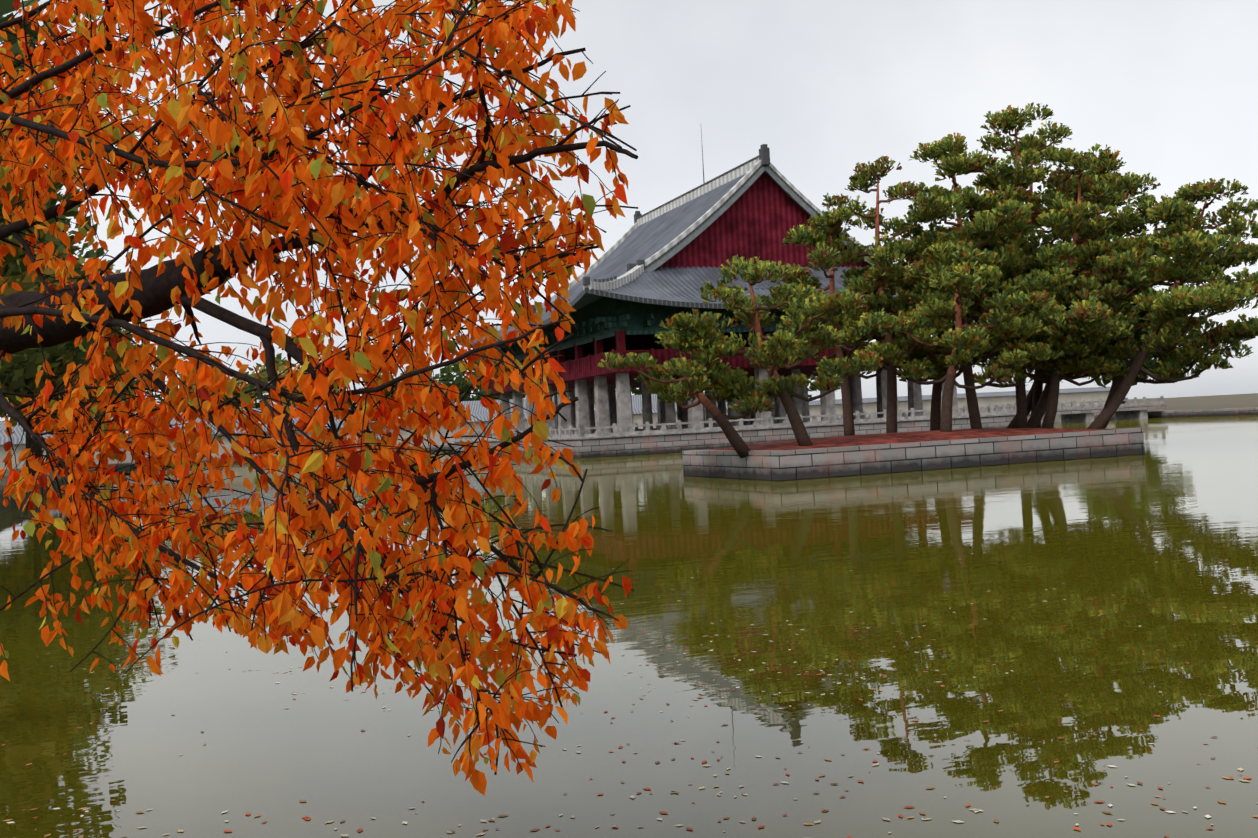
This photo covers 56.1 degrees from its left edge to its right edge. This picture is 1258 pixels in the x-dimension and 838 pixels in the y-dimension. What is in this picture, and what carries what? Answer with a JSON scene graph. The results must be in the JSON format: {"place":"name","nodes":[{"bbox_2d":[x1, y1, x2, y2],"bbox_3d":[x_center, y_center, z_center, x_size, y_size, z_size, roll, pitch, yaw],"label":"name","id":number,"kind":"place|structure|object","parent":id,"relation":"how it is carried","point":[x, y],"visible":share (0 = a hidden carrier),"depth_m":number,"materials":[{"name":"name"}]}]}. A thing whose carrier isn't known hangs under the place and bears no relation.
{"place":"outdoors","nodes":[
{"label":"outdoors","id":0,"kind":"place"},
{"bbox_2d":[0,0,637,795],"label":"cherry tree","id":1,"kind":"object","parent":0,"point":[322,204],"depth_m":4.89,"materials":[{"name":"orange plant"}]},
{"bbox_2d":[0,415,1257,837],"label":"pond water","id":2,"kind":"structure","parent":0,"point":[1158,539],"depth_m":9.71,"materials":[{"name":"liquid"}]},
{"bbox_2d":[1,532,1257,837],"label":"fallen leaves","id":3,"kind":"object","parent":2,"relation":"on","point":[715,774],"visible":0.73,"depth_m":6.77,"materials":[{"name":"orange plant"}]},
{"bbox_2d":[0,407,1257,513],"bbox_3d":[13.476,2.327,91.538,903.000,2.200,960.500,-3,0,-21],"label":"pond banks","id":4,"kind":"object","parent":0,"point":[12,504],"visible":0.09,"depth_m":117.72,"materials":[{"name":"stone"}]},
{"bbox_2d":[0,393,1257,489],"bbox_3d":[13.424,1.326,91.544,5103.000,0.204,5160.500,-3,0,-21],"label":"bank soil","id":5,"kind":"structure","parent":0,"point":[1217,402],"depth_m":202.91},
{"bbox_2d":[0,0,51,99],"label":"tree","id":6,"kind":"object","parent":5,"relation":"on","point":[6,7],"visible":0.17,"depth_m":27.65,"materials":[{"name":"green plant"}]},
{"bbox_2d":[0,184,75,391],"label":"tree","id":7,"kind":"object","parent":5,"relation":"on","point":[30,369],"visible":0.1,"depth_m":51.67,"materials":[{"name":"green plant"}]},
{"bbox_2d":[0,190,87,389],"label":"tree","id":8,"kind":"object","parent":5,"relation":"on","point":[40,358],"visible":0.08,"depth_m":61.69,"materials":[{"name":"green plant"}]},
{"bbox_2d":[0,16,97,361],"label":"tree","id":9,"kind":"object","parent":5,"relation":"on","point":[9,271],"visible":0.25,"depth_m":40.60,"materials":[{"name":"green plant"}]},
{"bbox_2d":[0,194,112,415],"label":"tree","id":10,"kind":"object","parent":5,"relation":"on","point":[81,354],"visible":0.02,"depth_m":76.20,"materials":[{"name":"green plant"}]},
{"bbox_2d":[0,267,145,458],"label":"tree","id":11,"kind":"object","parent":5,"relation":"on","point":[39,448],"visible":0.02,"depth_m":101.62,"materials":[{"name":"green plant"}]},
{"bbox_2d":[0,246,150,475],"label":"tree","id":12,"kind":"object","parent":5,"relation":"on","point":[57,377],"visible":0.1,"depth_m":86.95,"materials":[{"name":"green plant"}]},
{"bbox_2d":[43,327,137,454],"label":"tree","id":13,"kind":"object","parent":5,"relation":"on","point":[122,397],"visible":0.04,"depth_m":113.16,"materials":[{"name":"green plant"}]},
{"bbox_2d":[46,329,137,450],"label":"tree","id":14,"kind":"object","parent":5,"relation":"on","point":[118,380],"depth_m":127.77,"materials":[{"name":"green plant"}]},
{"bbox_2d":[52,342,159,433],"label":"tree","id":15,"kind":"object","parent":5,"relation":"on","point":[137,380],"depth_m":139.57,"materials":[{"name":"green plant"}]},
{"bbox_2d":[142,349,237,421],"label":"tree","id":16,"kind":"object","parent":5,"relation":"on","point":[193,387],"visible":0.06,"depth_m":195.14,"materials":[{"name":"green plant"}]},
{"bbox_2d":[212,351,320,408],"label":"tree","id":17,"kind":"object","parent":5,"relation":"on","point":[263,374],"visible":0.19,"depth_m":197.92,"materials":[{"name":"green plant"}]},
{"bbox_2d":[324,370,401,420],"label":"tree","id":18,"kind":"object","parent":5,"relation":"on","point":[385,391],"visible":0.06,"depth_m":207.41,"materials":[{"name":"green plant"}]},
{"bbox_2d":[398,361,485,412],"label":"tree","id":19,"kind":"object","parent":5,"relation":"on","point":[458,381],"visible":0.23,"depth_m":201.37,"materials":[{"name":"green plant"}]},
{"bbox_2d":[462,350,525,400],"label":"tree","id":20,"kind":"object","parent":5,"relation":"on","point":[489,393],"visible":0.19,"depth_m":213.44,"materials":[{"name":"green plant"}]},
{"bbox_2d":[0,387,1110,469],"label":"palace wall roofs","id":21,"kind":"structure","parent":5,"relation":"on","point":[478,410],"depth_m":181.44,"materials":[{"name":"tile"}]},
{"bbox_2d":[552,390,594,407],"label":"tree","id":22,"kind":"object","parent":5,"relation":"on","point":[569,396],"visible":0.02,"depth_m":216.84,"materials":[{"name":"green plant"}]},
{"bbox_2d":[631,388,655,394],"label":"tree","id":23,"kind":"object","parent":5,"relation":"on","point":[634,391],"depth_m":220.28,"materials":[{"name":"green plant"}]},
{"bbox_2d":[789,377,840,397],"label":"tree","id":24,"kind":"object","parent":5,"relation":"on","point":[809,396],"depth_m":236.42,"materials":[{"name":"green plant"}]},
{"bbox_2d":[1088,331,1181,403],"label":"tree","id":25,"kind":"object","parent":5,"relation":"on","point":[1148,359],"visible":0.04,"depth_m":151.60,"materials":[{"name":"green plant"}]},
{"bbox_2d":[0,0,1257,432],"label":"sky","id":26,"kind":"structure","parent":0,"point":[829,87],"materials":[{"name":"white"}]},
{"bbox_3d":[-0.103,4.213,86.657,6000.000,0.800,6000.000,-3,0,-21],"label":"ground","id":27,"kind":"structure","parent":0,"visible":0},
{"bbox_2d":[453,130,1166,457],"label":"pavilion","id":28,"kind":"structure","parent":27,"relation":"on","point":[640,280],"depth_m":94.00,"materials":[{"name":"stone"}]},
{"bbox_2d":[682,428,1144,480],"bbox_3d":[10.907,1.764,46.007,15.600,2.484,8.200,-3,0,-21],"label":"stone-walled island","id":29,"kind":"object","parent":27,"relation":"on","point":[851,455],"visible":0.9,"depth_m":42.37,"materials":[{"name":"stone"}]},
{"bbox_2d":[598,330,809,457],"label":"pine tree","id":30,"kind":"object","parent":29,"relation":"on","point":[691,374],"visible":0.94,"depth_m":41.07,"materials":[{"name":"green plant"}]},
{"bbox_2d":[654,254,882,445],"bbox_3d":[4.995,-2.285,41.356,8.170,7.104,6.482,-3,0,-1],"label":"pine tree","id":31,"kind":"object","parent":29,"relation":"on","point":[769,355],"visible":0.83,"depth_m":41.13,"materials":[{"name":"green plant"}]},
{"bbox_2d":[769,206,932,435],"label":"pine tree","id":32,"kind":"object","parent":29,"relation":"on","point":[866,282],"visible":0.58,"depth_m":48.05,"materials":[{"name":"green plant"}]},
{"bbox_2d":[772,156,976,432],"bbox_3d":[10.988,-4.921,48.809,8.434,11.683,7.448,-3,0,40],"label":"pine tree","id":33,"kind":"object","parent":29,"relation":"on","point":[860,180],"visible":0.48,"depth_m":47.99,"materials":[{"name":"green plant"}]},
{"bbox_2d":[865,202,1013,430],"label":"pine tree","id":34,"kind":"object","parent":29,"relation":"on","point":[935,413],"visible":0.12,"depth_m":49.97,"materials":[{"name":"green plant"}]},
{"bbox_2d":[859,241,1063,431],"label":"pine tree","id":35,"kind":"object","parent":29,"relation":"on","point":[957,279],"visible":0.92,"depth_m":44.22,"materials":[{"name":"green plant"}]},
{"bbox_2d":[857,132,1080,428],"bbox_3d":[13.896,-5.384,47.898,9.214,12.321,8.459,-3,0,-1],"label":"pine tree","id":36,"kind":"object","parent":29,"relation":"on","point":[937,199],"visible":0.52,"depth_m":46.91,"materials":[{"name":"green plant"}]},
{"bbox_2d":[933,102,1125,427],"bbox_3d":[16.193,-6.295,49.659,8.678,13.887,9.389,-3,0,17],"label":"pine tree","id":37,"kind":"object","parent":29,"relation":"on","point":[1005,121],"visible":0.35,"depth_m":47.90,"materials":[{"name":"green plant"}]},
{"bbox_2d":[936,171,1155,427],"bbox_3d":[19.317,-5.247,52.050,8.675,11.783,9.213,-3,0,-33],"label":"pine tree","id":38,"kind":"object","parent":29,"relation":"on","point":[1036,416],"depth_m":50.79,"materials":[{"name":"green plant"}]},
{"bbox_2d":[972,128,1156,427],"bbox_3d":[18.197,-6.130,52.091,9.322,13.423,9.006,-3,0,-1],"label":"pine tree","id":39,"kind":"object","parent":29,"relation":"on","point":[1047,153],"visible":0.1,"depth_m":51.01,"materials":[{"name":"green plant"}]},
{"bbox_2d":[987,159,1160,427],"bbox_3d":[20.606,-5.814,53.121,8.978,12.840,10.306,-3,0,-1],"label":"pine tree","id":40,"kind":"object","parent":29,"relation":"on","point":[1098,171],"visible":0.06,"depth_m":52.87,"materials":[{"name":"green plant"}]},
{"bbox_2d":[967,143,1185,427],"bbox_3d":[17.748,-5.343,48.211,9.626,11.942,8.351,-3,0,-20],"label":"pine tree","id":41,"kind":"object","parent":29,"relation":"on","point":[1086,320],"visible":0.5,"depth_m":47.43,"materials":[{"name":"green plant"}]},
{"bbox_2d":[1009,178,1257,428],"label":"pine tree","id":42,"kind":"object","parent":29,"relation":"on","point":[1218,298],"visible":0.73,"depth_m":46.64,"materials":[{"name":"green plant"}]},
{"bbox_2d":[1010,192,1257,428],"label":"pine tree","id":43,"kind":"object","parent":29,"relation":"on","point":[1121,262],"visible":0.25,"depth_m":47.24,"materials":[{"name":"green plant"}]}
]}

